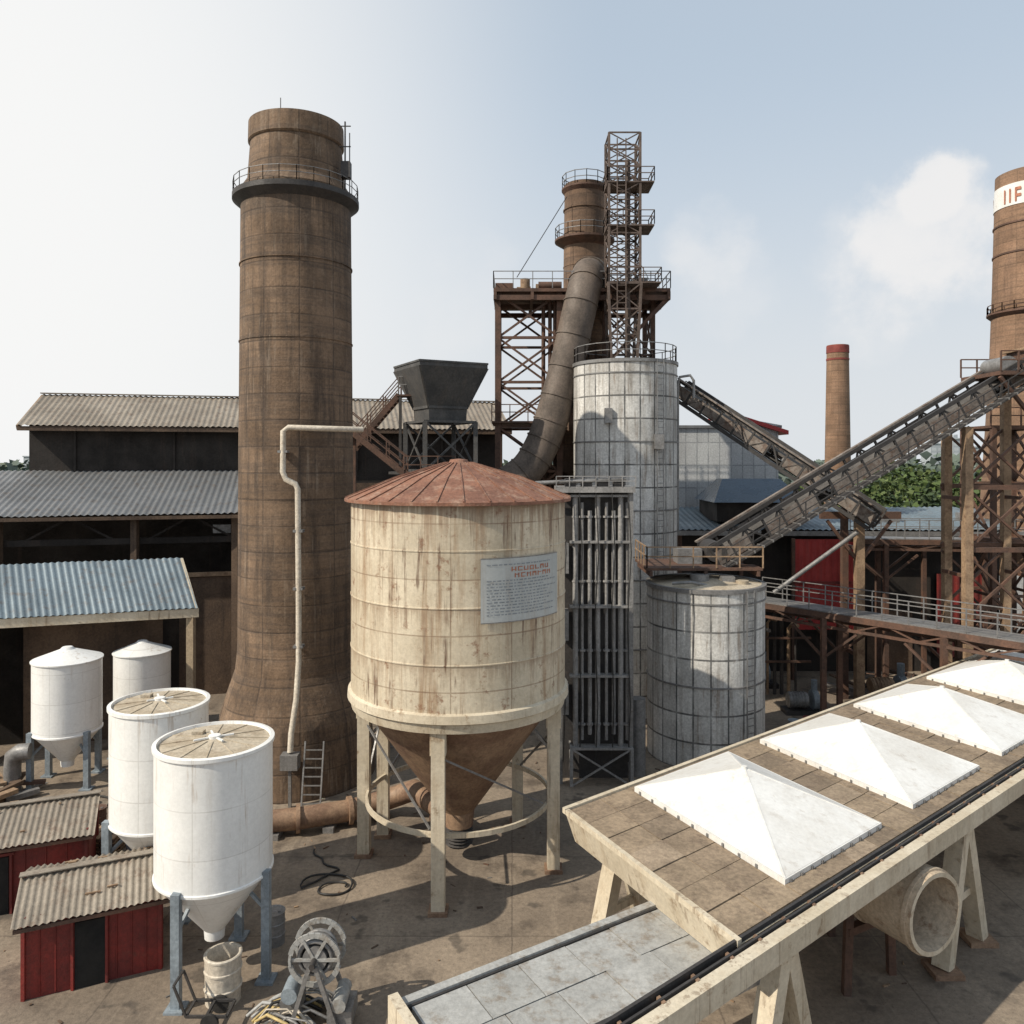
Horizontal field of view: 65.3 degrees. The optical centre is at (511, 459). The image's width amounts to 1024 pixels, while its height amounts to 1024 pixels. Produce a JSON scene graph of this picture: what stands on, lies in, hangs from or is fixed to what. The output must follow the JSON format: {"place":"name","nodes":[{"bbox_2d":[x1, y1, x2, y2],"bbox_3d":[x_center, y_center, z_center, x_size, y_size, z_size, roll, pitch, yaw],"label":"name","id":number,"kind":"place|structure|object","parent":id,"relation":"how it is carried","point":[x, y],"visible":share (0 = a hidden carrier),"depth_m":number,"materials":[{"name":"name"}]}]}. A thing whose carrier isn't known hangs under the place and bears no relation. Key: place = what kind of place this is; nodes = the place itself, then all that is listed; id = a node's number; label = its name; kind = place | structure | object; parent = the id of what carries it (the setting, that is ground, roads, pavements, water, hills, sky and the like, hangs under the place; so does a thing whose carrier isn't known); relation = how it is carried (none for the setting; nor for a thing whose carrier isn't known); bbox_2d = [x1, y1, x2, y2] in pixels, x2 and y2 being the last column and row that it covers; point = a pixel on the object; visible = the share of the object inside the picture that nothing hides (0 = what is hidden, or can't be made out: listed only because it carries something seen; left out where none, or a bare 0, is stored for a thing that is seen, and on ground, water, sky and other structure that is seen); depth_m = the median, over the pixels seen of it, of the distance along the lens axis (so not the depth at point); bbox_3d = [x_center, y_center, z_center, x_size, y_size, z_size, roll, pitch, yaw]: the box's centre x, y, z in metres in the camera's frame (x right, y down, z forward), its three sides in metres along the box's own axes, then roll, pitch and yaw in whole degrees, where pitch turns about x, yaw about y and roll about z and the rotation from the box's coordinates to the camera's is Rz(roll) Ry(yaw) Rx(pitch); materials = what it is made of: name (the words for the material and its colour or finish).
{"place":"outdoors","nodes":[
{"label":"outdoors","id":0,"kind":"place"},
{"bbox_2d":[22,456,28,467],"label":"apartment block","id":1,"kind":"structure","parent":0,"point":[26,457],"depth_m":540.00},
{"bbox_2d":[99,804,106,824],"bbox_3d":[-15.600,13.540,30.100,0.640,0.920,0.640,0,0,0],"label":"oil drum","id":2,"kind":"object","parent":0,"point":[102,812],"visible":0.3,"depth_m":30.01,"materials":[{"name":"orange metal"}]},
{"bbox_2d":[0,463,1023,1023],"bbox_3d":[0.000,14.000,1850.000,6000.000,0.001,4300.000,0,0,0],"label":"ground","id":3,"kind":"structure","parent":0,"point":[522,899],"depth_m":24.09,"materials":[{"name":"brown soil"}]},
{"bbox_2d":[3,743,31,789],"bbox_3d":[-20.725,12.936,33.502,1.210,2.128,0.855,0,0,0],"label":"elbow pipe","id":4,"kind":"object","parent":3,"relation":"on","point":[15,755],"visible":0.9,"depth_m":33.28,"materials":[{"name":"metal"}]},
{"bbox_2d":[0,771,47,802],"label":"scrap pile","id":5,"kind":"object","parent":3,"relation":"on","point":[9,792],"visible":0.93,"depth_m":33.00,"materials":[{"name":"beige paint"}]},
{"bbox_2d":[0,789,104,914],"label":"red shed","id":6,"kind":"structure","parent":3,"relation":"on","point":[40,831],"depth_m":25.30,"materials":[{"name":"paint"}]},
{"bbox_2d":[0,851,13,914],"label":"door","id":7,"kind":"structure","parent":6,"relation":"in","point":[6,863],"depth_m":24.64,"materials":[{"name":"red paint"}]},
{"bbox_2d":[26,646,105,791],"bbox_3d":[-19.300,11.040,34.725,2.922,5.920,2.871,0,0,0],"label":"white tank","id":8,"kind":"object","parent":3,"relation":"on","point":[66,704],"visible":1,"depth_m":33.79,"materials":[{"name":"metal"}]},
{"bbox_2d":[10,846,168,1001],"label":"red shed","id":9,"kind":"structure","parent":3,"relation":"on","point":[84,921],"depth_m":21.46,"materials":[{"name":"paint"}]},
{"bbox_2d":[70,915,108,990],"bbox_3d":[-11.243,13.055,21.296,0.910,1.890,0.156,0,0,-24],"label":"door","id":10,"kind":"structure","parent":9,"relation":"in","point":[89,939],"depth_m":21.27,"materials":[{"name":"black paint"}]},
{"bbox_2d":[0,557,198,747],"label":"lean to shed","id":11,"kind":"object","parent":3,"relation":"on","point":[106,608],"visible":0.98,"depth_m":39.22,"materials":[{"name":"beige paint"}]},
{"bbox_2d":[96,824,125,855],"bbox_3d":[-14.580,13.635,28.550,1.240,0.730,1.100,0,0,0],"label":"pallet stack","id":12,"kind":"object","parent":3,"relation":"on","point":[115,840],"visible":0.2,"depth_m":28.14,"materials":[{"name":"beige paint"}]},
{"bbox_2d":[107,639,171,759],"bbox_3d":[-17.850,11.340,38.600,2.640,5.320,2.640,0,0,0],"label":"white tank","id":13,"kind":"object","parent":3,"relation":"on","point":[141,665],"visible":0.49,"depth_m":37.63,"materials":[{"name":"metal"}]},
{"bbox_2d":[101,688,209,923],"bbox_3d":[-11.169,10.750,25.417,3.039,6.500,3.234,0,0,0],"label":"white tank","id":14,"kind":"object","parent":3,"relation":"on","point":[140,723],"visible":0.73,"depth_m":24.03,"materials":[{"name":"metal"}]},
{"bbox_2d":[172,969,235,1023],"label":"hand cart","id":15,"kind":"object","parent":3,"relation":"on","point":[219,1003],"visible":1,"depth_m":19.96,"materials":[{"name":"metal"}]},
{"bbox_2d":[151,720,277,1015],"bbox_3d":[-8.150,10.760,21.900,3.155,6.480,3.155,0,0,-35],"label":"white tank","id":16,"kind":"object","parent":3,"relation":"on","point":[213,859],"visible":1,"depth_m":20.74,"materials":[{"name":"metal"}]},
{"bbox_2d":[203,941,242,1008],"bbox_3d":[-7.500,13.385,20.750,0.960,1.230,0.960,0,0,0],"label":"concrete drum","id":17,"kind":"object","parent":3,"relation":"on","point":[223,963],"visible":0.96,"depth_m":20.46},
{"bbox_2d":[0,392,511,693],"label":"factory shed","id":18,"kind":"structure","parent":3,"relation":"on","point":[123,477],"depth_m":51.95,"materials":[{"name":"beige paint"}]},
{"bbox_2d":[272,905,285,948],"bbox_3d":[-6.900,13.540,23.200,0.640,0.920,0.640,0,0,0],"label":"oil drum","id":19,"kind":"object","parent":3,"relation":"on","point":[278,925],"visible":0.62,"depth_m":23.02,"materials":[{"name":"metal"}]},
{"bbox_2d":[219,98,374,807],"bbox_3d":[-9.700,-0.746,35.586,7.000,29.508,7.829,0,0,0],"label":"concrete chimney","id":20,"kind":"object","parent":3,"relation":"on","point":[295,201],"visible":0.96,"depth_m":33.81,"materials":[{"name":"concrete"}]},
{"bbox_2d":[246,917,357,1023],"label":"cable reel","id":21,"kind":"object","parent":3,"relation":"on","point":[317,950],"visible":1,"depth_m":19.52,"materials":[{"name":"metal"}]},
{"bbox_2d":[300,849,352,895],"bbox_3d":[-6.598,13.941,26.923,1.556,0.124,3.294,0,0,-38],"label":"coiled hose","id":22,"kind":"object","parent":3,"relation":"on","point":[333,873],"visible":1,"depth_m":26.44,"materials":[{"name":"black rubber"}]},
{"bbox_2d":[273,779,430,840],"bbox_3d":[-5.841,13.151,30.136,7.946,1.699,3.516,0,0,0],"label":"ground pipe","id":23,"kind":"object","parent":3,"relation":"on","point":[328,816],"visible":0.6,"depth_m":30.03,"materials":[{"name":"metal"}]},
{"bbox_2d":[353,412,455,492],"bbox_3d":[-6.500,5.686,42.485,7.060,16.627,1.030,0,0,0],"label":"access stair","id":24,"kind":"object","parent":3,"relation":"on","point":[379,453],"visible":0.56,"depth_m":42.02,"materials":[{"name":"orange metal"}]},
{"bbox_2d":[356,359,488,474],"bbox_3d":[-5.184,4.344,45.022,6.468,19.389,6.050,0,0,-36],"label":"feed hopper","id":25,"kind":"object","parent":3,"relation":"on","point":[440,392],"visible":0.44,"depth_m":44.03,"materials":[{"name":"metal"}]},
{"bbox_2d":[3,746,906,1023],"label":"loose debris","id":26,"kind":"object","parent":3,"relation":"on","point":[453,910],"visible":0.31,"depth_m":24.41,"materials":[{"name":"metal"}]},
{"bbox_2d":[344,459,570,917],"bbox_3d":[-1.870,6.975,28.100,7.880,14.050,7.837,0,0,0],"label":"storage tank","id":27,"kind":"object","parent":3,"relation":"on","point":[457,692],"visible":1,"depth_m":25.05,"materials":[{"name":"beige metal"}]},
{"bbox_2d":[0,451,981,504],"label":"distant treeline","id":28,"kind":"object","parent":3,"relation":"on","point":[12,465],"visible":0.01,"depth_m":168.68,"materials":[{"name":"green plant"}]},
{"bbox_2d":[388,901,759,1023],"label":"feed ramp","id":29,"kind":"structure","parent":3,"relation":"on","point":[599,971],"depth_m":16.01,"materials":[{"name":"metal"}]},
{"bbox_2d":[491,197,670,488],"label":"process tower","id":30,"kind":"structure","parent":3,"relation":"on","point":[543,297],"depth_m":47.84,"materials":[{"name":"orange metal"}]},
{"bbox_2d":[499,256,603,480],"bbox_3d":[2.678,-4.970,47.577,9.662,15.472,4.346,0,0,-36],"label":"flue duct","id":31,"kind":"object","parent":30,"relation":"attached to","point":[533,458],"visible":0.74,"depth_m":46.10,"materials":[{"name":"metal"}]},
{"bbox_2d":[555,168,614,485],"bbox_3d":[4.740,-2.260,52.200,4.200,32.520,4.200,0,0,0],"label":"steel stack","id":32,"kind":"object","parent":3,"relation":"on","point":[582,236],"visible":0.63,"depth_m":50.93,"materials":[{"name":"metal"}]},
{"bbox_2d":[535,476,645,786],"bbox_3d":[3.472,7.356,35.415,4.956,13.349,2.370,0,0,0],"label":"pipe rack","id":33,"kind":"object","parent":3,"relation":"on","point":[603,724],"visible":0.98,"depth_m":34.69,"materials":[{"name":"metal"}]},
{"bbox_2d":[572,341,694,718],"bbox_3d":[6.596,3.790,45.875,6.037,20.420,6.354,0,0,-38],"label":"panel silo","id":34,"kind":"object","parent":3,"relation":"on","point":[626,416],"visible":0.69,"depth_m":43.29,"materials":[{"name":"metal"}]},
{"bbox_2d":[603,131,661,357],"bbox_3d":[7.050,-12.356,46.972,3.150,13.164,2.105,0,0,0],"label":"lattice mast","id":35,"kind":"object","parent":34,"relation":"on","point":[637,188],"visible":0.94,"depth_m":46.10,"materials":[{"name":"metal"}]},
{"bbox_2d":[646,573,766,765],"bbox_3d":[9.300,9.700,38.500,5.660,8.600,5.660,0,0,0],"label":"panel silo","id":36,"kind":"object","parent":3,"relation":"on","point":[706,675],"visible":0.97,"depth_m":36.15,"materials":[{"name":"metal"}]},
{"bbox_2d":[679,428,777,507],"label":"walls","id":37,"kind":"structure","parent":3,"relation":"on","point":[708,457],"depth_m":60.00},
{"bbox_2d":[679,425,781,427],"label":"roof","id":38,"kind":"structure","parent":37,"relation":"on","point":[700,426],"depth_m":59.80,"materials":[{"name":"grey metal"}]},
{"bbox_2d":[709,417,788,434],"bbox_3d":[18.400,-2.750,62.750,4.400,1.700,6.500,0,0,0],"label":"red canopy","id":39,"kind":"object","parent":37,"relation":"on","point":[780,431],"visible":0.22,"depth_m":59.50,"materials":[{"name":"metal"}]},
{"bbox_2d":[765,613,810,694],"bbox_3d":[15.550,11.284,47.357,4.500,5.432,1.156,0,0,0],"label":"piping manifold","id":40,"kind":"object","parent":3,"relation":"on","point":[781,661],"visible":0.32,"depth_m":47.70,"materials":[{"name":"metal"}]},
{"bbox_2d":[562,648,1023,1023],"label":"hatch gallery","id":41,"kind":"object","parent":3,"relation":"on","point":[765,858],"visible":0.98,"depth_m":21.12,"materials":[{"name":"beige paint"}]},
{"bbox_2d":[780,679,819,715],"bbox_3d":[16.200,13.090,44.300,2.340,1.820,1.092,0,0,0],"label":"pump unit","id":42,"kind":"object","parent":3,"relation":"on","point":[800,703],"visible":0.98,"depth_m":43.98,"materials":[{"name":"metal"}]},
{"bbox_2d":[773,508,900,698],"bbox_3d":[18.165,8.400,45.678,7.269,11.200,2.795,0,0,0],"label":"conveyor support","id":43,"kind":"object","parent":3,"relation":"on","point":[858,553],"visible":0.77,"depth_m":44.75,"materials":[{"name":"beige paint"}]},
{"bbox_2d":[677,378,886,529],"bbox_3d":[15.334,-0.659,46.962,12.237,8.884,2.725,0,0,35],"label":"belt conveyor","id":44,"kind":"object","parent":43,"relation":"on","point":[750,434],"visible":0.81,"depth_m":46.50,"materials":[{"name":"metal"}]},
{"bbox_2d":[824,344,850,503],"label":"brick chimney","id":45,"kind":"object","parent":3,"relation":"on","point":[837,428],"visible":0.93,"depth_m":118.58,"materials":[{"name":"brown brick"}]},
{"bbox_2d":[677,478,1023,679],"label":"warehouse","id":46,"kind":"structure","parent":3,"relation":"on","point":[786,556],"depth_m":53.00,"materials":[{"name":"metal"}]},
{"bbox_2d":[791,538,981,679],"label":"red doors","id":47,"kind":"structure","parent":46,"relation":"in","point":[803,551],"depth_m":50.94,"materials":[{"name":"paint"}]},
{"bbox_2d":[827,669,917,692],"bbox_3d":[23.016,13.465,47.093,7.936,1.446,6.275,0,0,-15],"label":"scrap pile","id":48,"kind":"object","parent":3,"relation":"on","point":[891,671],"visible":0.1,"depth_m":48.12,"materials":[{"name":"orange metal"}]},
{"bbox_2d":[855,478,903,507],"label":"broadleaf tree","id":49,"kind":"object","parent":3,"relation":"on","point":[882,496],"visible":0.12,"depth_m":83.44,"materials":[{"name":"green plant"}]},
{"bbox_2d":[865,663,906,694],"bbox_3d":[21.800,12.880,46.200,2.880,2.240,1.344,0,0,0],"label":"pump unit","id":50,"kind":"object","parent":3,"relation":"on","point":[875,683],"visible":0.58,"depth_m":45.99,"materials":[{"name":"metal"}]},
{"bbox_2d":[762,577,1023,711],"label":"catwalk","id":51,"kind":"object","parent":3,"relation":"on","point":[959,636],"visible":0.83,"depth_m":40.09,"materials":[{"name":"metal"}]},
{"bbox_2d":[861,459,924,505],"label":"broadleaf tree","id":52,"kind":"object","parent":3,"relation":"on","point":[919,466],"visible":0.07,"depth_m":96.20,"materials":[{"name":"green plant"}]},
{"bbox_2d":[827,863,960,996],"bbox_3d":[9.367,12.078,21.727,2.100,3.856,4.604,0,0,-28],"label":"discharge pipe","id":53,"kind":"object","parent":3,"relation":"on","point":[917,911],"visible":0.37,"depth_m":20.18,"materials":[{"name":"beige metal"}]},
{"bbox_2d":[881,466,940,506],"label":"broadleaf tree","id":54,"kind":"object","parent":3,"relation":"on","point":[909,487],"visible":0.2,"depth_m":87.01,"materials":[{"name":"green plant"}]},
{"bbox_2d":[900,488,940,507],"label":"broadleaf tree","id":55,"kind":"object","parent":3,"relation":"on","point":[931,498],"visible":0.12,"depth_m":77.81,"materials":[{"name":"green plant"}]},
{"bbox_2d":[849,518,1023,676],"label":"catwalk","id":56,"kind":"object","parent":3,"relation":"on","point":[899,543],"visible":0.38,"depth_m":47.29,"materials":[{"name":"metal"}]},
{"bbox_2d":[920,469,978,506],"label":"broadleaf tree","id":57,"kind":"object","parent":3,"relation":"on","point":[955,491],"visible":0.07,"depth_m":85.23,"materials":[{"name":"green plant"}]},
{"bbox_2d":[917,464,981,498],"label":"broadleaf tree","id":58,"kind":"object","parent":3,"relation":"on","point":[953,467],"visible":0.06,"depth_m":91.82,"materials":[{"name":"green plant"}]},
{"bbox_2d":[956,490,979,508],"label":"broadleaf tree","id":59,"kind":"object","parent":3,"relation":"on","point":[977,493],"depth_m":78.60,"materials":[{"name":"green plant"}]},
{"bbox_2d":[940,347,1023,663],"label":"conveyor support tower","id":60,"kind":"structure","parent":3,"relation":"on","point":[1002,546],"depth_m":42.56,"materials":[{"name":"brown metal"}]},
{"bbox_2d":[635,355,1023,576],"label":"belt conveyor","id":61,"kind":"object","parent":60,"relation":"on","point":[891,447],"visible":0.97,"depth_m":39.95,"materials":[{"name":"metal"}]},
{"bbox_2d":[959,407,1023,650],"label":"gantry tower","id":62,"kind":"structure","parent":3,"relation":"on","point":[991,456],"depth_m":45.83,"materials":[{"name":"orange metal"}]},
{"bbox_2d":[980,167,1023,632],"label":"brick chimney","id":63,"kind":"object","parent":3,"relation":"on","point":[1005,316],"visible":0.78,"depth_m":54.11,"materials":[{"name":"brown brick"}]},
{"bbox_2d":[0,0,1023,462],"label":"sky","id":64,"kind":"structure","parent":0,"point":[826,171],"materials":[{"name":"blue"}]},
{"bbox_2d":[765,652,778,688],"bbox_3d":[15.000,12.950,49.500,2.700,2.100,1.260,0,0,0],"label":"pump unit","id":65,"kind":"object","parent":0,"point":[771,684],"visible":0.03,"depth_m":48.90,"materials":[{"name":"metal"}]},
{"bbox_2d":[788,718,798,723],"bbox_3d":[14.200,13.540,40.200,0.640,0.920,0.640,0,0,0],"label":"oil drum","id":66,"kind":"object","parent":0,"point":[790,720],"visible":0.19,"depth_m":40.29,"materials":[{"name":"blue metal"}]},
{"bbox_2d":[921,440,940,464],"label":"apartment block","id":67,"kind":"structure","parent":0,"point":[934,449],"depth_m":500.00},
{"bbox_2d":[952,435,959,454],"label":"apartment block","id":68,"kind":"structure","parent":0,"point":[955,449],"depth_m":500.00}
]}

